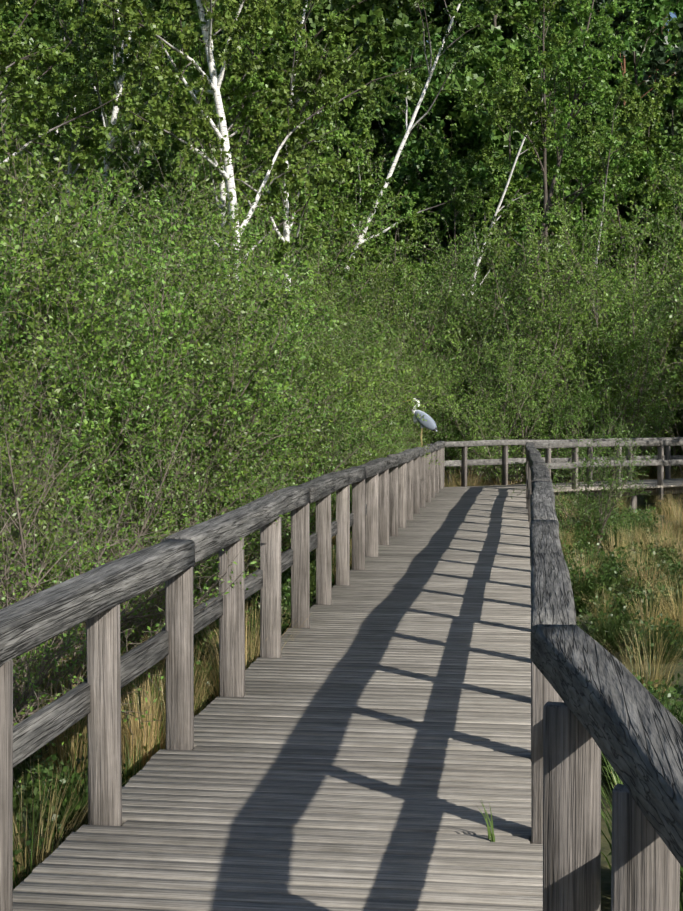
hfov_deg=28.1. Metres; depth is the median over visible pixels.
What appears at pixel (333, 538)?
tussock grass
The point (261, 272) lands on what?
willow shrub
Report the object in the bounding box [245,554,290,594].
herb
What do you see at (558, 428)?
willow shrub
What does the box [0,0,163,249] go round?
birch tree
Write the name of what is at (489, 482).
tussock grass
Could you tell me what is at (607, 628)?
herb
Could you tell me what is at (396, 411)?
willow shrub
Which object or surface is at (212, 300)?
willow shrub
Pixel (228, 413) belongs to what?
willow shrub
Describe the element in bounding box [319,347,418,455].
willow shrub
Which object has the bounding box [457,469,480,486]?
tussock grass
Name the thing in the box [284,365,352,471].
willow shrub
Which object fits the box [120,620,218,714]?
tussock grass
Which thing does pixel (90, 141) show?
birch tree
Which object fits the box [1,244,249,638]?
willow shrub
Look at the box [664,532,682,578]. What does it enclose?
tussock grass
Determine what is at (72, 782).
herb
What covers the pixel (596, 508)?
herb
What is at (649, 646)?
clump
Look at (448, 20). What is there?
forest tree
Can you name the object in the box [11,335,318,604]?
willow shrub
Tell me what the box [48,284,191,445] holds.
willow shrub
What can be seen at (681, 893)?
herb
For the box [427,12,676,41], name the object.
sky
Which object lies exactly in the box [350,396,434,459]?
willow shrub
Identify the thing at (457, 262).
sallow
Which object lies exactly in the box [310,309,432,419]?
willow shrub
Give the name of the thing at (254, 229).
willow shrub
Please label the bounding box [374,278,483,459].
sallow
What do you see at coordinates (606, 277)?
sallow
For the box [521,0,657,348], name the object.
young tree
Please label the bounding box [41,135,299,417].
willow shrub
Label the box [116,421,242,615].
dry sallow
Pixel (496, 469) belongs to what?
willow shrub
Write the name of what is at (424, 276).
sallow
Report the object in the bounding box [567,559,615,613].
herb
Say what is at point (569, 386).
willow shrub
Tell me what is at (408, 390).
willow shrub
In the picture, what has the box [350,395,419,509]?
willow shrub
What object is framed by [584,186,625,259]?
young tree
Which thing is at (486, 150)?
young tree
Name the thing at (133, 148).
sallow
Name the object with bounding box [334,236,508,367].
sallow
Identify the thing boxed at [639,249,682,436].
sallow
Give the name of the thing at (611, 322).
sallow
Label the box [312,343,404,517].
willow shrub
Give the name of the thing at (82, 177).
sallow
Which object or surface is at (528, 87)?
forest tree
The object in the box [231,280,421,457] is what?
willow shrub
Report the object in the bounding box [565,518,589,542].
tussock grass
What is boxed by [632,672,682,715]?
herb
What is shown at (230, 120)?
young tree
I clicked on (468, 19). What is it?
birch tree
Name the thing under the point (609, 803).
tussock grass
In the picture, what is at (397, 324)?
willow shrub
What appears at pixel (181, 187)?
sallow
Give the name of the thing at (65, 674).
tussock grass
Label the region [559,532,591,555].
herb
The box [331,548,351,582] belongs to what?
herb
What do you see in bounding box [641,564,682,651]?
tussock grass
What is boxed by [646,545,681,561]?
herb
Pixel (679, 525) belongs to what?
tussock grass
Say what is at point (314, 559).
herb
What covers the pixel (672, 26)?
forest tree
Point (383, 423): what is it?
willow shrub
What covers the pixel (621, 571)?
herb
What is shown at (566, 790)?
railing posts
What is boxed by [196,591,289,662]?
tussock grass
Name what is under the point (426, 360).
willow shrub
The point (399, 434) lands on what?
willow shrub
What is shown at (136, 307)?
willow shrub
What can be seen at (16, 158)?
sallow
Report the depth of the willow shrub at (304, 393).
18.28 m
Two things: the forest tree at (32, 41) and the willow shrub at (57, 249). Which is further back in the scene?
the forest tree at (32, 41)
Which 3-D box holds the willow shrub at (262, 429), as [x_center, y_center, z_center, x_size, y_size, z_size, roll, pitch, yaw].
[-2.063,0.054,12.055,2.833,3.445,2.765,2,3,45]
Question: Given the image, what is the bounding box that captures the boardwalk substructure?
[555,487,682,512]
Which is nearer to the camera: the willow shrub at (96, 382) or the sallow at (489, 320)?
the willow shrub at (96, 382)
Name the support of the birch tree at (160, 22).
on the marsh ground at (606, 882)
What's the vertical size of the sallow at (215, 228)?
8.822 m
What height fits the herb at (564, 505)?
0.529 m
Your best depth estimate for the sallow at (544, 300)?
39.88 m
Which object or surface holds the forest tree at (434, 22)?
on the marsh ground at (606, 882)
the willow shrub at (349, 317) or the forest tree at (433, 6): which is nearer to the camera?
the willow shrub at (349, 317)
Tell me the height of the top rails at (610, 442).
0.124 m
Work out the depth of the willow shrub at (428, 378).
25.35 m
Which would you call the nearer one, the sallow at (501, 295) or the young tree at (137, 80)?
the sallow at (501, 295)
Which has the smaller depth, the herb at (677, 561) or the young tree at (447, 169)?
the herb at (677, 561)
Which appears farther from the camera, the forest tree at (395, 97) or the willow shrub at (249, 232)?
the forest tree at (395, 97)
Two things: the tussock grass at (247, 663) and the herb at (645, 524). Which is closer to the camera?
the tussock grass at (247, 663)
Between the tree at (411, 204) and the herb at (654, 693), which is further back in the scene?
the tree at (411, 204)
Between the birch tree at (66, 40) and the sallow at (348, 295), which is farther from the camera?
the birch tree at (66, 40)
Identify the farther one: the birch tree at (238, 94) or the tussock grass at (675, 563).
the birch tree at (238, 94)
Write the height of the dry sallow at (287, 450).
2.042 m
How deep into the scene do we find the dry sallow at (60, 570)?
6.78 m
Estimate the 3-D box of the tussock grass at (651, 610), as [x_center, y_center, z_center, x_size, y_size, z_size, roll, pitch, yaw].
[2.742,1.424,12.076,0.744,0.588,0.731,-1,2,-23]
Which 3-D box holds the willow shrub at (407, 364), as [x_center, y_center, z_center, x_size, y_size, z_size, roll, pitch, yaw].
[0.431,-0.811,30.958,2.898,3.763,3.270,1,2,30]
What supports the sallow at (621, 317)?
on the marsh ground at (606, 882)
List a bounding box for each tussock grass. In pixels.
[13,748,128,887]
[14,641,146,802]
[27,624,86,701]
[47,732,142,801]
[61,625,123,716]
[66,660,206,781]
[69,606,138,679]
[69,729,157,783]
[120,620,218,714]
[123,650,218,752]
[127,620,164,686]
[132,673,218,724]
[194,581,248,650]
[194,607,321,702]
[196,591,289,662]
[244,554,259,575]
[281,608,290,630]
[314,539,351,586]
[331,510,335,550]
[444,472,473,486]
[446,470,486,486]
[454,470,486,485]
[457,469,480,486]
[481,471,497,485]
[559,497,595,526]
[559,523,585,554]
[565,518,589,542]
[565,544,614,585]
[580,525,644,566]
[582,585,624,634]
[584,528,600,553]
[594,619,682,698]
[601,752,681,891]
[607,538,677,578]
[613,491,636,519]
[616,520,643,546]
[617,518,655,549]
[618,552,675,586]
[619,585,677,650]
[621,565,661,592]
[631,570,681,596]
[632,525,680,551]
[636,525,681,548]
[638,466,655,479]
[638,506,662,522]
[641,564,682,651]
[643,495,657,502]
[650,513,679,539]
[653,522,682,551]
[654,496,670,514]
[659,490,682,519]
[663,501,682,540]
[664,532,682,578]
[664,548,682,581]
[671,465,682,478]
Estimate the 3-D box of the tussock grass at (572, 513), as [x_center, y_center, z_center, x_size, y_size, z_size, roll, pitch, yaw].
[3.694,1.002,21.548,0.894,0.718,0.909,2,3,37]
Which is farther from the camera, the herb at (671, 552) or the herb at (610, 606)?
the herb at (671, 552)
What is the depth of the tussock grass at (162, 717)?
8.29 m
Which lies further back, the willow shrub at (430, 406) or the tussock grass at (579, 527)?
the willow shrub at (430, 406)
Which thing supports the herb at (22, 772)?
on the marsh ground at (606, 882)
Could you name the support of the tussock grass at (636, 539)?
on the marsh ground at (606, 882)
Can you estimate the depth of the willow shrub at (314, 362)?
14.35 m
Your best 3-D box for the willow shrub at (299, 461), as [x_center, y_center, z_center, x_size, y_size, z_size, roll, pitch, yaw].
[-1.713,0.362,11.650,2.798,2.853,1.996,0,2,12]
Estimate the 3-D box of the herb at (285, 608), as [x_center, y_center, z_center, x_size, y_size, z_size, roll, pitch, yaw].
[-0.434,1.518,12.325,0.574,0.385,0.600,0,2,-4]
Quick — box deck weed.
[477,799,494,841]
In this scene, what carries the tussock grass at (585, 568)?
on the marsh ground at (606, 882)
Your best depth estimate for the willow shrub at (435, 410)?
30.85 m
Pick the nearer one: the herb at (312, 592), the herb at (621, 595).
the herb at (621, 595)
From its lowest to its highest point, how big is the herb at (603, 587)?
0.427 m
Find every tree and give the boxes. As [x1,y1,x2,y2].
[0,0,143,174]
[0,0,158,231]
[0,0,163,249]
[0,0,183,262]
[0,0,222,263]
[0,3,54,192]
[0,18,55,128]
[1,0,80,30]
[2,0,218,254]
[3,0,263,178]
[4,0,239,203]
[52,3,157,206]
[59,0,385,227]
[61,11,184,267]
[84,0,368,280]
[92,0,364,279]
[107,35,192,172]
[136,1,317,154]
[153,100,227,218]
[160,0,448,257]
[162,0,421,296]
[213,0,338,258]
[228,40,337,262]
[235,3,392,292]
[239,51,406,257]
[245,68,398,260]
[258,0,435,167]
[307,0,502,301]
[307,34,394,299]
[310,37,514,284]
[319,185,401,308]
[321,123,403,292]
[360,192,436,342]
[361,189,440,288]
[364,74,476,254]
[373,16,645,318]
[374,0,565,306]
[375,17,504,294]
[375,192,434,314]
[386,0,647,206]
[388,0,627,301]
[390,115,499,294]
[410,150,517,332]
[424,0,529,90]
[425,46,560,323]
[436,0,621,297]
[445,19,551,305]
[448,0,639,293]
[448,141,524,301]
[474,25,609,305]
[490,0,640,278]
[512,71,649,438]
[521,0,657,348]
[524,108,619,307]
[547,0,682,295]
[549,95,682,312]
[554,0,682,242]
[560,84,682,325]
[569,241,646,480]
[578,128,656,471]
[584,14,682,67]
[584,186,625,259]
[586,0,673,103]
[588,31,682,124]
[602,1,682,43]
[615,75,682,295]
[627,133,682,328]
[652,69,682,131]
[660,152,682,267]
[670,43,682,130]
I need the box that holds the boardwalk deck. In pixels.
[13,487,542,910]
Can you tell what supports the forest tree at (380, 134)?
on the marsh ground at (606, 882)
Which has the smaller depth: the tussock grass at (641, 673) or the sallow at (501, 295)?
the tussock grass at (641, 673)
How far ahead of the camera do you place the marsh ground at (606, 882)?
8.62 m
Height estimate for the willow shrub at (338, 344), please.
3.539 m
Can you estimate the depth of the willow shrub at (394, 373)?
23.81 m
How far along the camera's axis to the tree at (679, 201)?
27.54 m
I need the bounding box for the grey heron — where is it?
[403,398,436,446]
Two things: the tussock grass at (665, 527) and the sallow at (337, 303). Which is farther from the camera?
the sallow at (337, 303)
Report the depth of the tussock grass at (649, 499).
29.96 m
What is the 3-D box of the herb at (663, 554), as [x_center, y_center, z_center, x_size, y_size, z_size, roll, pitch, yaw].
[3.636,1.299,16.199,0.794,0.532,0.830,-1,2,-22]
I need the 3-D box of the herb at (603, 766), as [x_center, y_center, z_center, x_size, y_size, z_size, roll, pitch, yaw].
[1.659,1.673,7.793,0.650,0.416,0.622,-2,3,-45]
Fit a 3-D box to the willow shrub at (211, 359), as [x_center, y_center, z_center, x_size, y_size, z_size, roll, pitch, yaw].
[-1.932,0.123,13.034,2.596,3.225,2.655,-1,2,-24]
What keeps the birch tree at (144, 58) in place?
on the marsh ground at (606, 882)
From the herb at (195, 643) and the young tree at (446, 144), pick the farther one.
the young tree at (446, 144)
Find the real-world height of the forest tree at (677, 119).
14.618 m
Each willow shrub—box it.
[0,75,252,597]
[0,92,165,627]
[0,144,161,417]
[0,167,259,626]
[0,170,303,514]
[0,184,338,668]
[0,186,112,567]
[0,186,174,570]
[0,199,212,331]
[0,206,263,559]
[0,232,211,521]
[0,255,121,642]
[0,285,163,655]
[0,289,225,676]
[0,315,96,695]
[0,353,116,599]
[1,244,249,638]
[3,217,240,488]
[4,187,177,341]
[4,213,336,597]
[7,253,156,312]
[7,278,300,585]
[8,329,347,574]
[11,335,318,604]
[24,215,319,635]
[35,169,318,475]
[37,270,170,393]
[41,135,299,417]
[43,176,282,343]
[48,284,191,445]
[56,333,254,649]
[63,150,396,375]
[65,199,292,359]
[67,179,430,476]
[68,233,236,482]
[82,232,246,502]
[99,201,448,408]
[101,323,280,586]
[103,374,313,619]
[109,288,307,616]
[114,282,245,475]
[119,340,324,596]
[131,303,302,548]
[140,249,357,580]
[141,213,324,499]
[142,293,321,587]
[146,277,352,429]
[147,306,286,583]
[149,310,274,597]
[156,267,356,552]
[160,284,331,386]
[173,292,297,534]
[178,222,472,465]
[197,238,316,340]
[200,274,358,474]
[204,253,306,319]
[205,292,395,559]
[207,398,370,581]
[223,302,315,570]
[230,241,378,352]
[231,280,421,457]
[242,285,374,356]
[244,297,377,519]
[249,413,412,571]
[259,339,335,520]
[264,322,329,376]
[265,291,438,449]
[266,320,363,511]
[268,350,400,528]
[271,349,387,550]
[273,375,358,528]
[279,312,387,506]
[281,311,431,409]
[281,342,452,429]
[284,319,340,493]
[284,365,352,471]
[295,258,449,394]
[304,353,443,492]
[304,358,395,435]
[305,375,370,520]
[307,330,377,443]
[308,308,430,427]
[310,286,391,418]
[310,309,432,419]
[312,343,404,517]
[314,281,426,369]
[314,308,395,412]
[315,326,416,453]
[316,319,405,439]
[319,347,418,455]
[321,333,469,421]
[334,389,409,508]
[342,340,425,416]
[346,360,408,508]
[350,357,413,463]
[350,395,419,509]
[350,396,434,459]
[353,373,418,457]
[355,417,406,459]
[363,320,420,361]
[369,430,416,455]
[376,358,421,427]
[382,343,448,435]
[382,381,437,446]
[383,374,454,441]
[387,338,421,390]
[387,354,426,448]
[391,359,431,451]
[396,354,432,446]
[396,366,456,444]
[405,342,443,438]
[405,381,470,440]
[406,324,542,486]
[407,372,442,448]
[425,320,577,484]
[429,266,623,484]
[441,347,544,474]
[448,297,551,449]
[494,341,651,482]
[507,294,663,470]
[510,409,655,552]
[530,289,682,480]
[551,300,682,479]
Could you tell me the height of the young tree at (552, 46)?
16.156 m
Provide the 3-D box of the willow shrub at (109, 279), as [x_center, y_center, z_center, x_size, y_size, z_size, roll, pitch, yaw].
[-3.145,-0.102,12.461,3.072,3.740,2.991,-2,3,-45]
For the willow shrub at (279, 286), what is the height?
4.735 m
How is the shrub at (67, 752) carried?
on the marsh ground at (606, 882)
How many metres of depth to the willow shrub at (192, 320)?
13.64 m
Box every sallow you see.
[0,111,57,231]
[0,123,149,244]
[0,138,99,244]
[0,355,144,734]
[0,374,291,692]
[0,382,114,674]
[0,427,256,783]
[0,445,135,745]
[0,461,43,605]
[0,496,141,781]
[0,569,41,671]
[1,466,172,653]
[1,489,199,668]
[2,86,252,246]
[4,501,89,782]
[9,82,296,283]
[9,118,142,216]
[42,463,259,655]
[62,87,206,263]
[76,469,235,675]
[78,174,253,262]
[81,161,217,263]
[88,406,188,562]
[108,115,260,259]
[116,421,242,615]
[126,494,290,648]
[145,214,351,316]
[147,445,302,601]
[148,139,377,286]
[171,101,411,253]
[183,168,415,312]
[194,118,309,284]
[197,115,416,307]
[202,201,322,280]
[221,189,440,320]
[241,194,332,273]
[301,283,357,310]
[307,242,434,344]
[315,265,384,342]
[324,213,513,458]
[326,246,449,323]
[326,254,428,317]
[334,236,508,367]
[337,198,635,481]
[349,246,525,365]
[349,262,497,429]
[359,238,467,354]
[360,277,523,479]
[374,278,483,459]
[389,264,532,478]
[393,268,492,325]
[408,257,547,433]
[427,221,582,484]
[436,211,588,477]
[483,173,682,481]
[489,182,668,456]
[501,226,682,481]
[510,262,673,426]
[513,255,656,317]
[514,287,657,482]
[515,261,656,472]
[531,254,682,478]
[562,284,682,478]
[581,278,667,451]
[604,209,682,474]
[611,254,682,454]
[618,174,682,308]
[621,236,682,469]
[626,333,681,474]
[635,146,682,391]
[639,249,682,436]
[640,314,682,476]
[653,304,682,454]
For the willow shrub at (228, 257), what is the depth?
15.12 m
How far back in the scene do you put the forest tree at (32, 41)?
51.66 m
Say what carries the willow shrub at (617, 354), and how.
on the marsh ground at (606, 882)
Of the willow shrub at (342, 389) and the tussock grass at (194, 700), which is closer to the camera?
the tussock grass at (194, 700)
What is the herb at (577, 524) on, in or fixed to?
on the marsh ground at (606, 882)
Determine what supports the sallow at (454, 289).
on the marsh ground at (606, 882)
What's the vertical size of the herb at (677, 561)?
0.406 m
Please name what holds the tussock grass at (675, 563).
on the marsh ground at (606, 882)
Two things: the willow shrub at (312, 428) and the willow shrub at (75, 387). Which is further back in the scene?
the willow shrub at (312, 428)
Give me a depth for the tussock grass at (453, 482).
28.10 m
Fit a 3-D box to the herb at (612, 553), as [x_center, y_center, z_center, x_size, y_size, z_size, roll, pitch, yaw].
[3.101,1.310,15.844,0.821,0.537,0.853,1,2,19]
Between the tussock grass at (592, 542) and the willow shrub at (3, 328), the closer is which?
the willow shrub at (3, 328)
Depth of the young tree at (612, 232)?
43.08 m
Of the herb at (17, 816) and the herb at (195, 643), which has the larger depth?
the herb at (195, 643)
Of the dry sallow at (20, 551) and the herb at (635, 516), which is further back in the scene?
the herb at (635, 516)
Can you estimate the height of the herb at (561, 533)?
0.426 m
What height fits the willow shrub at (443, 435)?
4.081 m
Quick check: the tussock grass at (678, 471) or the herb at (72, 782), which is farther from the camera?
the tussock grass at (678, 471)
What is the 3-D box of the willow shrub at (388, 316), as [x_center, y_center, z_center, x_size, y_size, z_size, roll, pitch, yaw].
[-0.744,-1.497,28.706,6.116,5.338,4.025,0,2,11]
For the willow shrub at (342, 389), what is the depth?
21.69 m
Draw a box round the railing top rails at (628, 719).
[0,441,682,867]
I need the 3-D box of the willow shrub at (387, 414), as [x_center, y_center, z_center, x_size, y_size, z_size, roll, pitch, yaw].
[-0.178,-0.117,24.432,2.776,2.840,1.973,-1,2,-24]
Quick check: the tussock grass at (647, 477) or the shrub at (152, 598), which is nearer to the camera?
the shrub at (152, 598)
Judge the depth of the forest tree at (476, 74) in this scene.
50.18 m
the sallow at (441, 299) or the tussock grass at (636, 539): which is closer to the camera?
the tussock grass at (636, 539)
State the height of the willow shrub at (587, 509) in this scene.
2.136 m
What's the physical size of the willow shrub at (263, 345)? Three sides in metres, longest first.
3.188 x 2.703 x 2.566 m
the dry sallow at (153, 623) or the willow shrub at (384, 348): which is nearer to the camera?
the dry sallow at (153, 623)
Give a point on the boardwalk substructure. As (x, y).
(677, 491)
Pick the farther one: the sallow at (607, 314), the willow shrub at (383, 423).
the sallow at (607, 314)
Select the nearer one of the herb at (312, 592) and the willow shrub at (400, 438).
the herb at (312, 592)
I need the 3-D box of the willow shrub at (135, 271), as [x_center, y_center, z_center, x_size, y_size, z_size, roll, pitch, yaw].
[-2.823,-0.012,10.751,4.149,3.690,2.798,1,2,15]
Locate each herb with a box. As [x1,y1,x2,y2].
[13,750,58,826]
[13,753,38,820]
[13,772,58,872]
[13,832,47,888]
[14,696,85,795]
[15,672,55,710]
[22,756,132,837]
[25,661,67,701]
[84,664,164,721]
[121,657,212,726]
[134,619,218,674]
[194,636,218,678]
[196,653,253,704]
[202,624,285,676]
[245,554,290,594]
[245,576,290,619]
[245,593,284,627]
[245,611,290,637]
[281,561,315,600]
[281,601,290,631]
[283,560,333,596]
[310,551,331,571]
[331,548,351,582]
[554,494,588,504]
[555,498,575,517]
[555,506,582,520]
[556,494,594,503]
[558,517,606,550]
[559,522,592,539]
[559,527,585,548]
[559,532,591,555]
[561,539,599,565]
[565,550,612,582]
[566,551,620,576]
[567,515,615,543]
[567,559,611,586]
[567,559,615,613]
[571,571,624,612]
[572,500,616,520]
[573,495,615,513]
[576,544,641,591]
[576,603,641,652]
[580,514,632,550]
[592,593,655,634]
[601,711,682,785]
[606,584,677,633]
[607,515,658,544]
[607,851,682,910]
[611,505,651,532]
[611,556,671,593]
[612,571,669,604]
[616,542,681,578]
[619,561,682,591]
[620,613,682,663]
[622,582,682,633]
[624,537,677,558]
[631,549,672,561]
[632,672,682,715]
[634,556,682,585]
[635,584,682,615]
[636,676,682,721]
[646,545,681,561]
[654,579,682,602]
[680,865,682,906]
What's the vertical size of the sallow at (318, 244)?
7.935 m
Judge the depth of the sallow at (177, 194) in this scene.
39.33 m
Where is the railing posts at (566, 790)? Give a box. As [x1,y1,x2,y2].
[0,448,679,910]
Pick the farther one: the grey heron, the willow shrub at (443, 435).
the willow shrub at (443, 435)
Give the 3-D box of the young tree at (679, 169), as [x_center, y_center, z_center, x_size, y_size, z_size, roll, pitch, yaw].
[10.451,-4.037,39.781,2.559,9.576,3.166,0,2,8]
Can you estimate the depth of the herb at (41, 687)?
8.66 m
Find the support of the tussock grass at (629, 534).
on the marsh ground at (606, 882)
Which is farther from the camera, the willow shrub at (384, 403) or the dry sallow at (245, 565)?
the willow shrub at (384, 403)
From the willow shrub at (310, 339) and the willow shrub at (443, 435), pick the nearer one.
the willow shrub at (310, 339)
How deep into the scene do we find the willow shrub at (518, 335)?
37.62 m
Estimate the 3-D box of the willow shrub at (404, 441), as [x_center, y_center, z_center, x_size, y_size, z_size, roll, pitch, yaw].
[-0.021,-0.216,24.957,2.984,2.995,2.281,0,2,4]
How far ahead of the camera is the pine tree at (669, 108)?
60.45 m
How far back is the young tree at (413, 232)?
39.31 m
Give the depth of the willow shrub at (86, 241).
10.29 m
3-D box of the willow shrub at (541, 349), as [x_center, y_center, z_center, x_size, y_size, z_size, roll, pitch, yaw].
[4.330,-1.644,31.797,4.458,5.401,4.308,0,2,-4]
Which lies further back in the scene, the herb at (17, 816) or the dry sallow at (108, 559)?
the dry sallow at (108, 559)
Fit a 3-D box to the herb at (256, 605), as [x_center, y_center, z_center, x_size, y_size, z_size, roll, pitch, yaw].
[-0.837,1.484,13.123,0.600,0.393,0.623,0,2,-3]
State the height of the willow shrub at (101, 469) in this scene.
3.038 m
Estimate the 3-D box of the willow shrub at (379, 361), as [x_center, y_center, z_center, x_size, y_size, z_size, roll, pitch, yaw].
[-1.848,-1.000,17.031,4.003,5.246,5.096,-1,2,-25]
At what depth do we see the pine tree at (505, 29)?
55.85 m
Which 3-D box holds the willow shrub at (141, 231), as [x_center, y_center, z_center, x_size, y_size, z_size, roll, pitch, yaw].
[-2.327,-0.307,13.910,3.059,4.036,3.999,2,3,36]
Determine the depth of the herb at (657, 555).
16.87 m
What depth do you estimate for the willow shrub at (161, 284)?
13.93 m
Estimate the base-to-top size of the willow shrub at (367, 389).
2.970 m
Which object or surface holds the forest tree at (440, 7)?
on the marsh ground at (606, 882)
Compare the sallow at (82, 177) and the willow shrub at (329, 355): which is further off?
the sallow at (82, 177)
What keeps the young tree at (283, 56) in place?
on the marsh ground at (606, 882)
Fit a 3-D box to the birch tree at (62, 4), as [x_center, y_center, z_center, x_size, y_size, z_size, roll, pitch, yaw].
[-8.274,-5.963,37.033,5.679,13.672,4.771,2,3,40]
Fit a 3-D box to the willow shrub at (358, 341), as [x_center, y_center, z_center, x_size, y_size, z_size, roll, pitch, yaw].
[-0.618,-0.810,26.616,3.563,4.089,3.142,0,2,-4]
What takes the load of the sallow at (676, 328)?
on the marsh ground at (606, 882)
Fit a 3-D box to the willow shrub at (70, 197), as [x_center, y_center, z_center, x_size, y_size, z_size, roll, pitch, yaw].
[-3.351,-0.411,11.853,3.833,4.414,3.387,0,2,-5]
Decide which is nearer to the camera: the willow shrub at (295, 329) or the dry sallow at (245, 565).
the dry sallow at (245, 565)
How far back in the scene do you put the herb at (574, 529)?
19.70 m
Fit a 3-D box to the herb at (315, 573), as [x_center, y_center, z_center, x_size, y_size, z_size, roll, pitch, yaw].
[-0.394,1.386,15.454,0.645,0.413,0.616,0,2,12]
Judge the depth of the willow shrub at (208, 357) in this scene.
13.40 m
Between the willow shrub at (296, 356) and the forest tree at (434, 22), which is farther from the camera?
the forest tree at (434, 22)
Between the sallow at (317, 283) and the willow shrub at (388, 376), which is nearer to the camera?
the willow shrub at (388, 376)
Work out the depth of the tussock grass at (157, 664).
9.92 m
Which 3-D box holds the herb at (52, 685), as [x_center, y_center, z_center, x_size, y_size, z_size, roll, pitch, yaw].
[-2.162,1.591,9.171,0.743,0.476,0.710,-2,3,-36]
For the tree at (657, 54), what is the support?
on the marsh ground at (606, 882)
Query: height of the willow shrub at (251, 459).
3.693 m
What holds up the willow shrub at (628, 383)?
on the marsh ground at (606, 882)
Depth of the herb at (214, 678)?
9.68 m
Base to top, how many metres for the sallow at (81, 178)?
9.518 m
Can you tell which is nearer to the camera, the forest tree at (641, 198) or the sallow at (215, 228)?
the sallow at (215, 228)
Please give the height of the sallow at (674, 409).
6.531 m
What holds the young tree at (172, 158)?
on the marsh ground at (606, 882)
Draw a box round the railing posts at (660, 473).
[461,446,670,501]
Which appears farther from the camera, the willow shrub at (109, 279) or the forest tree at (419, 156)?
the forest tree at (419, 156)
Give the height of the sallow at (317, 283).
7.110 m
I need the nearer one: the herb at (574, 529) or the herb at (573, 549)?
the herb at (573, 549)
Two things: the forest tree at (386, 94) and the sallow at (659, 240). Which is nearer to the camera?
the sallow at (659, 240)
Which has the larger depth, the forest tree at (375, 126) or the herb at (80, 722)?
the forest tree at (375, 126)
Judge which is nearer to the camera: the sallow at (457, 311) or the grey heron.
the grey heron
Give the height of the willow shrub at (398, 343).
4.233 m
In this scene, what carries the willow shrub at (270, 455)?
on the marsh ground at (606, 882)
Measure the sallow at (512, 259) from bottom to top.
7.479 m
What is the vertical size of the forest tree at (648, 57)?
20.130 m
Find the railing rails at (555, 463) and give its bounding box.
[444,455,682,468]
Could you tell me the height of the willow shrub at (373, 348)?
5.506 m
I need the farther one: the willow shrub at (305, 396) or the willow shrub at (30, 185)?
the willow shrub at (305, 396)
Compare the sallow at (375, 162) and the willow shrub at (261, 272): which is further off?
the sallow at (375, 162)
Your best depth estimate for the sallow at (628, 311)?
37.69 m
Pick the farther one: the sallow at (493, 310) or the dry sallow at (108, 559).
the sallow at (493, 310)
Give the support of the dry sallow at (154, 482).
on the marsh ground at (606, 882)
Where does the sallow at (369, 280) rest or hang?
on the marsh ground at (606, 882)
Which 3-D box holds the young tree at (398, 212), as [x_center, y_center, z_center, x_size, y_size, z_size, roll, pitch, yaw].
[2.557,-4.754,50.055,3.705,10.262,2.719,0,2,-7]
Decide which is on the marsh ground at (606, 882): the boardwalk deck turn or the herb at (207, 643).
the herb at (207, 643)
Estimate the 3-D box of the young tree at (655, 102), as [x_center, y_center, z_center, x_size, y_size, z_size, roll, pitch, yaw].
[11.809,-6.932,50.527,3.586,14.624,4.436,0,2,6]
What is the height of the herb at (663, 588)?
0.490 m
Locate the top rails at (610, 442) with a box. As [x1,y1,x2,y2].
[445,437,682,448]
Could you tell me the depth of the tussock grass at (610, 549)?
16.74 m
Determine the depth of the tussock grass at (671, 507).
25.54 m
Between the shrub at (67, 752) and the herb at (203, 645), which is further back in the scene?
the herb at (203, 645)
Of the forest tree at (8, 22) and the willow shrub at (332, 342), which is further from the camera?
the forest tree at (8, 22)
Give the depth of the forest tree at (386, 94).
54.90 m
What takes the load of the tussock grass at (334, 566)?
on the marsh ground at (606, 882)
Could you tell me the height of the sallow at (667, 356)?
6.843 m
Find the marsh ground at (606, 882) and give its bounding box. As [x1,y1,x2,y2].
[14,450,682,910]
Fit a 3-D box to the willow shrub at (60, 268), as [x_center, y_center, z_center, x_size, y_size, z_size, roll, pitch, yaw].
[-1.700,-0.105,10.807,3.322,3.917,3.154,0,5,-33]
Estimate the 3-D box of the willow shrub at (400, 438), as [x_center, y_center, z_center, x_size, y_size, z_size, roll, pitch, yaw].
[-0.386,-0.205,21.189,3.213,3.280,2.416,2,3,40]
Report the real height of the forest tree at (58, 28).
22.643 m
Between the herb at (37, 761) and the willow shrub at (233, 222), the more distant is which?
the willow shrub at (233, 222)
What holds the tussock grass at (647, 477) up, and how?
on the marsh ground at (606, 882)
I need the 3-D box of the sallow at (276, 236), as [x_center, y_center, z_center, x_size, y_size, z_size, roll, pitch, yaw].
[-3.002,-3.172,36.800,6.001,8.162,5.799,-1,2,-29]
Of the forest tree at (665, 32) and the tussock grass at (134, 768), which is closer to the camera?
the tussock grass at (134, 768)
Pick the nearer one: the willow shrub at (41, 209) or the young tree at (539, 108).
the willow shrub at (41, 209)
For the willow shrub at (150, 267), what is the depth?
10.25 m
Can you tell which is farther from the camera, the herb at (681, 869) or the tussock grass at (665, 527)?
the tussock grass at (665, 527)
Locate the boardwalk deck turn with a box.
[467,478,682,491]
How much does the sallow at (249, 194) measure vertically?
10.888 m
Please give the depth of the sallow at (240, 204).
35.93 m
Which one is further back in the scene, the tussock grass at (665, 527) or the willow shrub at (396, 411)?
the willow shrub at (396, 411)
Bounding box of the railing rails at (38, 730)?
[13,497,378,766]
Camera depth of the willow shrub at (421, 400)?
27.68 m
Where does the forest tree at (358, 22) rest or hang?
on the marsh ground at (606, 882)
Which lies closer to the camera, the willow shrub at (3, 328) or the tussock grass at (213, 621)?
the willow shrub at (3, 328)
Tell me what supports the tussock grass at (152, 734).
on the marsh ground at (606, 882)

